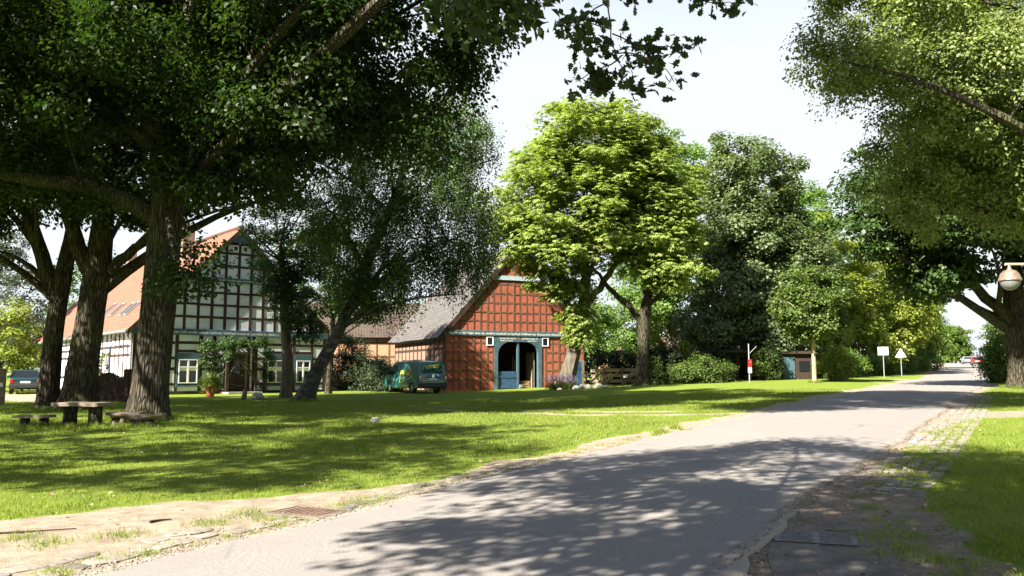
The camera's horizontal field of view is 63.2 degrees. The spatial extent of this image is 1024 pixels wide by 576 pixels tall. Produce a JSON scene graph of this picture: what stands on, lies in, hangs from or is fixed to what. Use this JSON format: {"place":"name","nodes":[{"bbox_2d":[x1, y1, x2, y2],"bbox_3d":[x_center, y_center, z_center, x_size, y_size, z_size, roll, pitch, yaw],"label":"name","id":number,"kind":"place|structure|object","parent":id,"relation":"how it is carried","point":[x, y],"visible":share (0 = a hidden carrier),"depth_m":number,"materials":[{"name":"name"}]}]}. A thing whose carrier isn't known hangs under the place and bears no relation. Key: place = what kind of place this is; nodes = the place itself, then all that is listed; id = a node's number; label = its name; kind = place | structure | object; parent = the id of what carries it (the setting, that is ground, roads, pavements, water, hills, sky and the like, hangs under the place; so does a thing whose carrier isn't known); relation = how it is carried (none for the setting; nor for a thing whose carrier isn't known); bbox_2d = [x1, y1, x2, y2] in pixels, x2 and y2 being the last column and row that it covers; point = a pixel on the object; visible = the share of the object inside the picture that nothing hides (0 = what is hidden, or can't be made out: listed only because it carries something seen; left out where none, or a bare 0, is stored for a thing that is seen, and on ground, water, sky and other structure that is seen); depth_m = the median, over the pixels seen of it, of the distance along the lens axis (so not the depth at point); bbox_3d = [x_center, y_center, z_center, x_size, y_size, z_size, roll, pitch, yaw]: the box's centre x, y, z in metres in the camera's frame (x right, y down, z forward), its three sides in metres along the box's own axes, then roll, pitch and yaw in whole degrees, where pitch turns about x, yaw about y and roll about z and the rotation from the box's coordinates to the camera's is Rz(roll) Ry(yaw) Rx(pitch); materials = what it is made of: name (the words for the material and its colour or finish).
{"place":"outdoors","nodes":[
{"label":"outdoors","id":0,"kind":"place"},
{"bbox_2d":[0,363,1023,575],"bbox_3d":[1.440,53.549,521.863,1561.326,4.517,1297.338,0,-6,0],"label":"ground","id":1,"kind":"structure","parent":0,"point":[94,520],"depth_m":12.10,"materials":[{"name":"plant"}]},
{"bbox_2d":[0,368,6,404],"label":"gate post","id":2,"kind":"object","parent":1,"relation":"on","point":[3,374],"visible":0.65,"depth_m":35.27,"materials":[{"name":"grey wood"}]},
{"bbox_2d":[0,296,44,391],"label":"maple tree","id":3,"kind":"object","parent":1,"relation":"on","point":[14,355],"visible":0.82,"depth_m":53.99,"materials":[{"name":"green plant"}]},
{"bbox_2d":[7,370,38,393],"bbox_3d":[-29.648,5.697,50.697,2.000,1.435,4.310,3,-7,-30],"label":"parked car","id":4,"kind":"object","parent":1,"relation":"on","point":[23,379],"visible":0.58,"depth_m":49.02,"materials":[{"name":"teal paint"}]},
{"bbox_2d":[0,229,48,368],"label":"tree","id":5,"kind":"object","parent":1,"relation":"on","point":[9,280],"visible":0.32,"depth_m":66.14,"materials":[{"name":"green plant"}]},
{"bbox_2d":[12,414,56,426],"bbox_3d":[-12.400,3.545,21.604,0.980,0.517,0.391,0,-6,4],"label":"bench","id":6,"kind":"object","parent":1,"relation":"on","point":[43,419],"visible":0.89,"depth_m":21.49,"materials":[{"name":"grey wood"}]},
{"bbox_2d":[0,528,76,533],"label":"stick","id":7,"kind":"object","parent":1,"relation":"on","point":[35,530],"visible":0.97,"depth_m":8.08,"materials":[{"name":"brown wood"}]},
{"bbox_2d":[27,238,125,321],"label":"garden tree","id":8,"kind":"object","parent":1,"relation":"on","point":[73,286],"visible":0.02,"depth_m":82.45,"materials":[{"name":"green plant"}]},
{"bbox_2d":[51,402,113,426],"bbox_3d":[-11.420,3.442,22.112,1.320,0.818,0.796,-1,-6,6],"label":"picnic table","id":9,"kind":"object","parent":1,"relation":"on","point":[95,412],"visible":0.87,"depth_m":21.97,"materials":[{"name":"grey wood"}]},
{"bbox_2d":[0,1,174,408],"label":"oak tree","id":10,"kind":"object","parent":1,"relation":"on","point":[53,285],"visible":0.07,"depth_m":31.54,"materials":[{"name":"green plant"}]},
{"bbox_2d":[99,350,110,374],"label":"climbing plant","id":11,"kind":"object","parent":1,"relation":"on","point":[103,361],"visible":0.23,"depth_m":41.52,"materials":[{"name":"green plant"}]},
{"bbox_2d":[98,369,131,401],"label":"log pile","id":12,"kind":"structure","parent":1,"relation":"on","point":[113,386],"depth_m":37.83,"materials":[{"name":"brown wood"}]},
{"bbox_2d":[105,412,145,423],"bbox_3d":[-10.650,3.671,22.896,0.950,0.512,0.385,0,-6,4],"label":"bench","id":13,"kind":"object","parent":1,"relation":"on","point":[107,413],"visible":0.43,"depth_m":22.79,"materials":[{"name":"grey wood"}]},
{"bbox_2d":[110,412,165,427],"bbox_3d":[-9.955,3.568,22.106,1.370,0.502,0.445,0,-6,-2],"label":"log bench","id":14,"kind":"object","parent":1,"relation":"on","point":[142,418],"visible":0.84,"depth_m":21.99,"materials":[{"name":"grey wood"}]},
{"bbox_2d":[149,518,171,522],"bbox_3d":[-3.650,2.410,8.631,0.224,0.027,0.046,6,-8,-45],"label":"stick","id":15,"kind":"object","parent":1,"relation":"on","point":[156,520],"visible":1,"depth_m":8.62,"materials":[{"name":"brown wood"}]},
{"bbox_2d":[4,0,327,410],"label":"oak tree","id":16,"kind":"object","parent":1,"relation":"on","point":[103,273],"visible":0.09,"depth_m":31.21,"materials":[{"name":"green plant"}]},
{"bbox_2d":[29,218,329,394],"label":"half timbered house","id":17,"kind":"structure","parent":1,"relation":"on","point":[240,312],"depth_m":50.92,"materials":[{"name":"paint"}]},
{"bbox_2d":[104,348,109,372],"bbox_3d":[-24.575,4.968,50.456,0.056,2.620,0.910,5,-8,-40],"label":"side door","id":18,"kind":"structure","parent":17,"relation":"in","point":[107,358],"depth_m":50.49,"materials":[{"name":"white paint"}]},
{"bbox_2d":[178,359,197,382],"bbox_3d":[-18.986,4.881,48.745,1.100,1.400,0.095,5,-8,-40],"label":"window","id":19,"kind":"structure","parent":17,"relation":"in","point":[188,368],"depth_m":48.72,"materials":[{"name":"white paint"}]},
{"bbox_2d":[233,245,238,251],"bbox_3d":[-16.994,-2.426,51.185,0.360,0.360,0.095,5,-8,-40],"label":"window","id":20,"kind":"structure","parent":17,"relation":"in","point":[236,248],"depth_m":51.19,"materials":[{"name":"white paint"}]},
{"bbox_2d":[196,335,277,393],"bbox_3d":[-16.332,4.559,49.930,5.161,3.583,2.074,5,-8,-40],"label":"climbing plant","id":21,"kind":"object","parent":17,"relation":"attached to","point":[230,350],"visible":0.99,"depth_m":49.61,"materials":[{"name":"green plant"}]},
{"bbox_2d":[227,352,247,391],"bbox_3d":[-16.723,5.092,50.580,1.260,2.400,0.135,5,-8,-40],"label":"front door","id":22,"kind":"structure","parent":17,"relation":"in","point":[240,378],"depth_m":50.65,"materials":[{"name":"brown wood"}]},
{"bbox_2d":[267,360,281,382],"bbox_3d":[-14.816,5.243,52.228,1.100,1.400,0.095,5,-8,-40],"label":"window","id":23,"kind":"structure","parent":17,"relation":"in","point":[276,371],"depth_m":52.18,"materials":[{"name":"white paint"}]},
{"bbox_2d":[296,361,309,382],"bbox_3d":[-13.412,5.364,53.397,0.950,1.400,0.095,5,-8,-40],"label":"window","id":24,"kind":"structure","parent":17,"relation":"in","point":[302,367],"depth_m":53.32,"materials":[{"name":"white paint"}]},
{"bbox_2d":[195,373,220,396],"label":"potted plant","id":25,"kind":"object","parent":1,"relation":"on","point":[210,382],"visible":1,"depth_m":44.13,"materials":[{"name":"green plant"}]},
{"bbox_2d":[241,388,247,399],"bbox_3d":[-12.973,5.198,40.278,0.331,0.685,0.257,0,-6,0],"label":"tree stump","id":26,"kind":"object","parent":1,"relation":"on","point":[244,394],"visible":0.79,"depth_m":40.20,"materials":[{"name":"wood"}]},
{"bbox_2d":[251,392,264,399],"bbox_3d":[-12.575,5.395,41.205,0.616,0.456,0.963,2,-6,-22],"label":"boulder","id":27,"kind":"object","parent":1,"relation":"on","point":[257,396],"visible":0.81,"depth_m":40.93,"materials":[{"name":"grey stone"}]},
{"bbox_2d":[0,462,534,575],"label":"kerb stones","id":28,"kind":"object","parent":1,"relation":"on","point":[66,560],"visible":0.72,"depth_m":7.62,"materials":[{"name":"stone"}]},
{"bbox_2d":[0,0,553,420],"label":"oak tree","id":29,"kind":"object","parent":1,"relation":"on","point":[250,112],"visible":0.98,"depth_m":23.69,"materials":[{"name":"green plant"}]},
{"bbox_2d":[236,174,342,397],"bbox_3d":[-11.686,-0.365,43.581,5.705,12.544,5.250,3,-7,-25],"label":"lime tree","id":30,"kind":"object","parent":1,"relation":"on","point":[288,294],"visible":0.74,"depth_m":43.19,"materials":[{"name":"green plant"}]},
{"bbox_2d":[263,505,354,520],"bbox_3d":[-2.220,2.466,9.093,0.792,0.062,0.630,-3,-7,26],"label":"drain cover","id":31,"kind":"object","parent":1,"relation":"on","point":[316,511],"visible":0.72,"depth_m":9.02,"materials":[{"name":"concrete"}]},
{"bbox_2d":[272,208,395,393],"bbox_3d":[-10.427,0.704,50.267,8.132,11.680,5.996,0,-6,0],"label":"lime tree","id":32,"kind":"object","parent":1,"relation":"on","point":[328,383],"visible":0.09,"depth_m":49.67,"materials":[{"name":"green plant"}]},
{"bbox_2d":[325,330,372,389],"bbox_3d":[-11.390,5.096,57.777,3.720,4.506,2.914,0,-6,0],"label":"shrub","id":33,"kind":"object","parent":1,"relation":"on","point":[345,355],"visible":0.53,"depth_m":57.43,"materials":[{"name":"green plant"}]},
{"bbox_2d":[310,302,421,385],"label":"brick outbuilding","id":34,"kind":"structure","parent":1,"relation":"on","point":[379,341],"depth_m":65.99,"materials":[{"name":"brown tile"}]},
{"bbox_2d":[332,349,406,390],"bbox_3d":[-9.631,5.639,56.179,5.412,3.245,3.332,0,-6,0],"label":"shrub","id":35,"kind":"object","parent":1,"relation":"on","point":[341,373],"visible":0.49,"depth_m":55.74,"materials":[{"name":"green plant"}]},
{"bbox_2d":[370,417,379,422],"bbox_3d":[-3.909,3.777,23.630,0.300,0.223,0.249,-1,-6,8],"label":"stone","id":36,"kind":"object","parent":1,"relation":"on","point":[376,419],"visible":0.66,"depth_m":23.56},
{"bbox_2d":[360,355,404,391],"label":"shrub","id":37,"kind":"object","parent":1,"relation":"on","point":[380,380],"visible":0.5,"depth_m":53.90,"materials":[{"name":"green plant"}]},
{"bbox_2d":[283,72,509,401],"bbox_3d":[-5.393,-2.660,39.490,10.661,16.830,7.534,0,-6,0],"label":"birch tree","id":38,"kind":"object","parent":1,"relation":"on","point":[401,272],"visible":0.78,"depth_m":38.76,"materials":[{"name":"green plant"}]},
{"bbox_2d":[4,333,820,372],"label":"wood","id":39,"kind":"object","parent":1,"relation":"on","point":[584,361],"depth_m":222.49,"materials":[{"name":"green plant"}]},
{"bbox_2d":[382,360,446,392],"bbox_3d":[-6.147,5.528,52.052,2.320,2.030,5.010,4,-7,-35],"label":"delivery van","id":40,"kind":"object","parent":1,"relation":"on","point":[412,375],"visible":1,"depth_m":50.46,"materials":[{"name":"teal paint"}]},
{"bbox_2d":[388,249,590,390],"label":"brick barn","id":41,"kind":"structure","parent":1,"relation":"on","point":[480,350],"depth_m":57.29,"materials":[{"name":"brick"}]},
{"bbox_2d":[486,337,493,345],"bbox_3d":[-1.492,3.593,56.285,0.500,0.600,0.095,3,-7,-25],"label":"window","id":42,"kind":"structure","parent":41,"relation":"in","point":[489,340],"depth_m":56.27,"materials":[{"name":"white paint"}]},
{"bbox_2d":[542,338,548,345],"bbox_3d":[2.313,3.776,58.048,0.500,0.600,0.095,3,-7,-25],"label":"window","id":43,"kind":"structure","parent":41,"relation":"in","point":[545,341],"depth_m":58.05,"materials":[{"name":"white paint"}]},
{"bbox_2d":[575,362,581,384],"bbox_3d":[4.581,6.215,58.828,0.800,1.950,0.061,3,-7,-25],"label":"blue door","id":44,"kind":"structure","parent":41,"relation":"in","point":[579,371],"depth_m":58.95,"materials":[{"name":"paint"}]},
{"bbox_2d":[45,397,965,575],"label":"grit","id":45,"kind":"object","parent":1,"relation":"on","point":[164,553],"visible":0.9,"depth_m":8.46,"materials":[{"name":"stone"}]},
{"bbox_2d":[0,380,1023,575],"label":"weeds","id":46,"kind":"object","parent":1,"relation":"on","point":[673,426],"visible":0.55,"depth_m":7.94,"materials":[{"name":"green plant"}]},
{"bbox_2d":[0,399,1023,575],"bbox_3d":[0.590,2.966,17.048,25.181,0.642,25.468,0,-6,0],"label":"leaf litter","id":47,"kind":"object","parent":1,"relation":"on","point":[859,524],"visible":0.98,"depth_m":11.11,"materials":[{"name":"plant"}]},
{"bbox_2d":[539,374,587,389],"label":"lavender","id":48,"kind":"object","parent":1,"relation":"on","point":[557,385],"visible":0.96,"depth_m":51.17,"materials":[{"name":"purple plant"}]},
{"bbox_2d":[468,95,677,388],"bbox_3d":[3.808,-2.809,52.461,13.592,19.161,11.158,0,-6,0],"label":"chestnut tree","id":49,"kind":"object","parent":1,"relation":"on","point":[538,235],"visible":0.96,"depth_m":50.43,"materials":[{"name":"green plant"}]},
{"bbox_2d":[413,0,757,102],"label":"oak tree","id":50,"kind":"object","parent":1,"relation":"on","point":[599,83],"visible":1,"depth_m":6.04,"materials":[{"name":"green plant"}]},
{"bbox_2d":[579,384,591,388],"bbox_3d":[4.530,6.090,51.223,0.805,0.378,0.632,0,-6,-2],"label":"stone","id":51,"kind":"object","parent":1,"relation":"on","point":[586,386],"visible":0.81,"depth_m":51.00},
{"bbox_2d":[572,294,620,374],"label":"garden tree","id":52,"kind":"object","parent":1,"relation":"on","point":[603,328],"visible":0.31,"depth_m":67.11,"materials":[{"name":"green plant"}]},
{"bbox_2d":[593,383,602,387],"bbox_3d":[5.327,6.099,51.548,0.664,0.420,0.471,1,-6,-5],"label":"stone","id":53,"kind":"object","parent":1,"relation":"on","point":[598,385],"visible":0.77,"depth_m":51.38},
{"bbox_2d":[584,344,636,384],"bbox_3d":[7.199,5.556,59.345,5.252,3.422,4.435,0,-6,0],"label":"shrub","id":54,"kind":"object","parent":1,"relation":"on","point":[613,360],"visible":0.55,"depth_m":59.09,"materials":[{"name":"green plant"}]},
{"bbox_2d":[585,367,635,384],"bbox_3d":[6.941,6.152,56.827,0.210,1.597,7.329,3,-7,-26],"label":"wooden fence","id":55,"kind":"object","parent":1,"relation":"on","point":[604,381],"visible":0.57,"depth_m":57.16,"materials":[{"name":"brown wood"}]},
{"bbox_2d":[593,303,662,372],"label":"garden tree","id":56,"kind":"object","parent":1,"relation":"on","point":[630,341],"visible":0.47,"depth_m":72.92,"materials":[{"name":"green plant"}]},
{"bbox_2d":[599,337,696,371],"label":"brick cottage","id":57,"kind":"structure","parent":1,"relation":"on","point":[661,339],"depth_m":83.18,"materials":[{"name":"red brick"}]},
{"bbox_2d":[590,132,719,385],"bbox_3d":[8.817,-2.138,52.388,7.870,16.887,8.189,0,-6,0],"label":"chestnut tree","id":58,"kind":"object","parent":1,"relation":"on","point":[649,264],"visible":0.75,"depth_m":50.79,"materials":[{"name":"green plant"}]},
{"bbox_2d":[649,355,667,384],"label":"shrub","id":59,"kind":"object","parent":1,"relation":"on","point":[657,374],"visible":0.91,"depth_m":52.05,"materials":[{"name":"green plant"}]},
{"bbox_2d":[631,307,698,371],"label":"garden tree","id":60,"kind":"object","parent":1,"relation":"on","point":[681,344],"visible":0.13,"depth_m":74.89,"materials":[{"name":"green plant"}]},
{"bbox_2d":[636,340,696,383],"bbox_3d":[10.007,5.001,54.435,4.139,3.187,2.744,2,-6,-17],"label":"shrub","id":61,"kind":"object","parent":1,"relation":"on","point":[665,352],"visible":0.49,"depth_m":54.02,"materials":[{"name":"green plant"}]},
{"bbox_2d":[599,121,739,372],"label":"ash tree","id":62,"kind":"object","parent":1,"relation":"on","point":[663,304],"visible":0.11,"depth_m":69.56,"materials":[{"name":"green plant"}]},
{"bbox_2d":[663,351,739,384],"bbox_3d":[11.789,5.099,52.090,4.756,2.310,3.084,0,-6,0],"label":"shrub","id":63,"kind":"object","parent":1,"relation":"on","point":[711,371],"visible":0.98,"depth_m":51.61,"materials":[{"name":"green plant"}]},
{"bbox_2d":[701,344,736,381],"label":"shrub","id":64,"kind":"object","parent":1,"relation":"on","point":[718,355],"visible":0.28,"depth_m":53.87,"materials":[{"name":"green plant"}]},
{"bbox_2d":[698,351,788,379],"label":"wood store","id":65,"kind":"structure","parent":1,"relation":"on","point":[741,370],"depth_m":58.22,"materials":[{"name":"wood"}]},
{"bbox_2d":[748,344,756,382],"bbox_3d":[14.574,4.700,50.332,0.619,2.650,0.238,1,-6,-8],"label":"mailbox pole","id":66,"kind":"object","parent":1,"relation":"on","point":[749,365],"visible":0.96,"depth_m":50.24,"materials":[{"name":"metal"}]},
{"bbox_2d":[666,130,843,372],"bbox_3d":[17.375,-2.470,60.952,12.577,18.486,10.884,0,-6,0],"label":"oak tree","id":67,"kind":"object","parent":1,"relation":"on","point":[750,239],"visible":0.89,"depth_m":58.24,"materials":[{"name":"green plant"}]},
{"bbox_2d":[744,348,783,379],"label":"shrub","id":68,"kind":"object","parent":1,"relation":"on","point":[759,366],"visible":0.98,"depth_m":54.57,"materials":[{"name":"green plant"}]},
{"bbox_2d":[755,344,785,379],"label":"shrub","id":69,"kind":"object","parent":1,"relation":"on","point":[778,366],"visible":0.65,"depth_m":54.83,"materials":[{"name":"green plant"}]},
{"bbox_2d":[762,349,817,379],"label":"tool shed","id":70,"kind":"structure","parent":1,"relation":"on","point":[798,365],"depth_m":56.03,"materials":[{"name":"brown wood"}]},
{"bbox_2d":[783,357,794,379],"bbox_3d":[18.647,5.507,55.933,0.790,1.700,0.100,0,-6,-4],"label":"door","id":71,"kind":"structure","parent":70,"relation":"in","point":[789,366],"depth_m":55.96,"materials":[{"name":"teal paint"}]},
{"bbox_2d":[799,361,809,370],"bbox_3d":[19.697,5.269,56.067,0.700,0.700,0.030,0,-6,-4],"label":"window","id":72,"kind":"structure","parent":70,"relation":"in","point":[803,365],"depth_m":56.05,"materials":[{"name":"grey glass"}]},
{"bbox_2d":[767,166,853,313],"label":"ash tree","id":73,"kind":"object","parent":1,"relation":"on","point":[821,194],"visible":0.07,"depth_m":79.07,"materials":[{"name":"green plant"}]},
{"bbox_2d":[766,263,862,380],"bbox_3d":[17.946,2.118,49.397,4.905,7.269,5.358,-5,-8,38],"label":"lime tree","id":74,"kind":"object","parent":1,"relation":"on","point":[811,316],"visible":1,"depth_m":48.77,"materials":[{"name":"green plant"}]},
{"bbox_2d":[811,341,857,380],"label":"shrub","id":75,"kind":"object","parent":1,"relation":"on","point":[833,368],"visible":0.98,"depth_m":52.93,"materials":[{"name":"green plant"}]},
{"bbox_2d":[820,355,848,378],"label":"shrub","id":76,"kind":"object","parent":1,"relation":"on","point":[827,376],"visible":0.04,"depth_m":55.64,"materials":[{"name":"green plant"}]},
{"bbox_2d":[768,521,903,575],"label":"gutter apron","id":77,"kind":"object","parent":1,"relation":"on","point":[834,560],"visible":0.68,"depth_m":6.58,"materials":[{"name":"concrete"}]},
{"bbox_2d":[774,530,858,546],"bbox_3d":[2.660,2.209,7.291,0.680,0.056,0.520,-2,-6,19],"label":"drain grate","id":78,"kind":"object","parent":77,"relation":"on","point":[814,537],"visible":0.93,"depth_m":7.23,"materials":[{"name":"metal"}]},
{"bbox_2d":[785,211,896,372],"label":"roadside tree","id":79,"kind":"object","parent":1,"relation":"on","point":[857,271],"visible":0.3,"depth_m":65.90,"materials":[{"name":"green plant"}]},
{"bbox_2d":[816,343,873,377],"bbox_3d":[24.068,5.519,61.399,4.731,2.991,4.502,-2,-6,21],"label":"shrub","id":80,"kind":"object","parent":1,"relation":"on","point":[859,361],"visible":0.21,"depth_m":60.51,"materials":[{"name":"green plant"}]},
{"bbox_2d":[841,342,894,375],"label":"shrub","id":81,"kind":"object","parent":1,"relation":"on","point":[876,363],"visible":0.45,"depth_m":65.06,"materials":[{"name":"green plant"}]},
{"bbox_2d":[859,343,906,374],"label":"shrub","id":82,"kind":"object","parent":1,"relation":"on","point":[887,368],"visible":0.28,"depth_m":68.90,"materials":[{"name":"green plant"}]},
{"bbox_2d":[878,347,888,377],"bbox_3d":[27.041,5.539,60.533,0.720,2.550,0.108,-3,-7,25],"label":"road sign","id":83,"kind":"object","parent":1,"relation":"on","point":[883,351],"visible":0.94,"depth_m":60.56,"materials":[{"name":"metal"}]},
{"bbox_2d":[844,254,947,372],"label":"roadside tree","id":84,"kind":"object","parent":1,"relation":"on","point":[917,320],"visible":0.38,"depth_m":68.01,"materials":[{"name":"green plant"}]},
{"bbox_2d":[895,348,905,375],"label":"warning sign","id":85,"kind":"object","parent":1,"relation":"on","point":[900,353],"visible":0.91,"depth_m":65.74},
{"bbox_2d":[779,0,1023,249],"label":"elm tree","id":86,"kind":"object","parent":1,"relation":"on","point":[975,46],"visible":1,"depth_m":21.84,"materials":[{"name":"green plant"}]},
{"bbox_2d":[897,354,920,373],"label":"shrub","id":87,"kind":"object","parent":1,"relation":"on","point":[907,370],"visible":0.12,"depth_m":73.92,"materials":[{"name":"green plant"}]},
{"bbox_2d":[875,270,951,372],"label":"roadside tree","id":88,"kind":"object","parent":1,"relation":"on","point":[927,346],"visible":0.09,"depth_m":77.38,"materials":[{"name":"green plant"}]},
{"bbox_2d":[814,81,1023,387],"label":"chestnut tree","id":89,"kind":"object","parent":1,"relation":"on","point":[953,273],"visible":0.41,"depth_m":40.05,"materials":[{"name":"green plant"}]},
{"bbox_2d":[845,393,994,496],"bbox_3d":[12.225,3.454,22.528,1.084,0.654,30.421,-4,-7,31],"label":"gutter","id":90,"kind":"object","parent":1,"relation":"on","point":[929,436],"visible":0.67,"depth_m":13.64,"materials":[{"name":"stone"}]},
{"bbox_2d":[912,351,931,371],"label":"shrub","id":91,"kind":"object","parent":1,"relation":"on","point":[923,365],"visible":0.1,"depth_m":79.07,"materials":[{"name":"green plant"}]},
{"bbox_2d":[917,349,946,370],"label":"shrub","id":92,"kind":"object","parent":1,"relation":"on","point":[935,359],"visible":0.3,"depth_m":84.69,"materials":[{"name":"green plant"}]},
{"bbox_2d":[920,313,954,365],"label":"roadside tree","id":93,"kind":"object","parent":1,"relation":"on","point":[946,342],"visible":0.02,"depth_m":88.31,"materials":[{"name":"green plant"}]},
{"bbox_2d":[932,315,957,357],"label":"garden tree","id":94,"kind":"object","parent":1,"relation":"on","point":[942,353],"visible":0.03,"depth_m":170.07,"materials":[{"name":"green plant"}]},
{"bbox_2d":[931,322,976,362],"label":"garden tree","id":95,"kind":"object","parent":1,"relation":"on","point":[959,339],"visible":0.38,"depth_m":189.36,"materials":[{"name":"green plant"}]},
{"bbox_2d":[960,357,971,363],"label":"parked car","id":96,"kind":"object","parent":1,"relation":"on","point":[965,360],"visible":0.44,"depth_m":149.78,"materials":[{"name":"grey paint"}]},
{"bbox_2d":[969,357,979,364],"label":"parked car","id":97,"kind":"object","parent":1,"relation":"on","point":[973,360],"visible":0.38,"depth_m":130.89,"materials":[{"name":"red paint"}]},
{"bbox_2d":[971,323,1006,382],"bbox_3d":[28.971,3.914,49.453,3.304,4.307,3.032,-2,-6,19],"label":"shrub","id":98,"kind":"object","parent":1,"relation":"on","point":[992,362],"visible":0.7,"depth_m":49.16,"materials":[{"name":"green plant"}]},
{"bbox_2d":[975,320,1004,358],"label":"garden tree","id":99,"kind":"object","parent":1,"relation":"on","point":[987,332],"visible":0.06,"depth_m":101.14,"materials":[{"name":"green plant"}]},
{"bbox_2d":[990,294,1005,354],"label":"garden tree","id":100,"kind":"object","parent":1,"relation":"on","point":[998,329],"depth_m":73.28,"materials":[{"name":"green plant"}]},
{"bbox_2d":[998,263,1023,289],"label":"street lamp","id":101,"kind":"object","parent":1,"relation":"on","point":[1009,278],"visible":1,"depth_m":17.00,"materials":[{"name":"paint"}]},
{"bbox_2d":[0,388,1023,575],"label":"grass","id":102,"kind":"structure","parent":0,"point":[515,442],"depth_m":17.25,"materials":[{"name":"plant"}]},
{"bbox_2d":[0,0,1023,371],"label":"sky","id":103,"kind":"structure","parent":0,"point":[740,88],"materials":[{"name":"white"}]},
{"bbox_2d":[520,381,529,386],"bbox_3d":[0.921,6.898,58.322,0.582,0.791,0.383,4,-7,-36],"label":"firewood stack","id":104,"kind":"object","parent":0,"point":[526,383],"visible":0.6,"depth_m":58.20,"materials":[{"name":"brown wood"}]},
{"bbox_2d":[73,363,989,575],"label":"road","id":105,"kind":"structure","parent":0,"point":[651,507],"depth_m":8.76,"materials":[{"name":"asphalt"}]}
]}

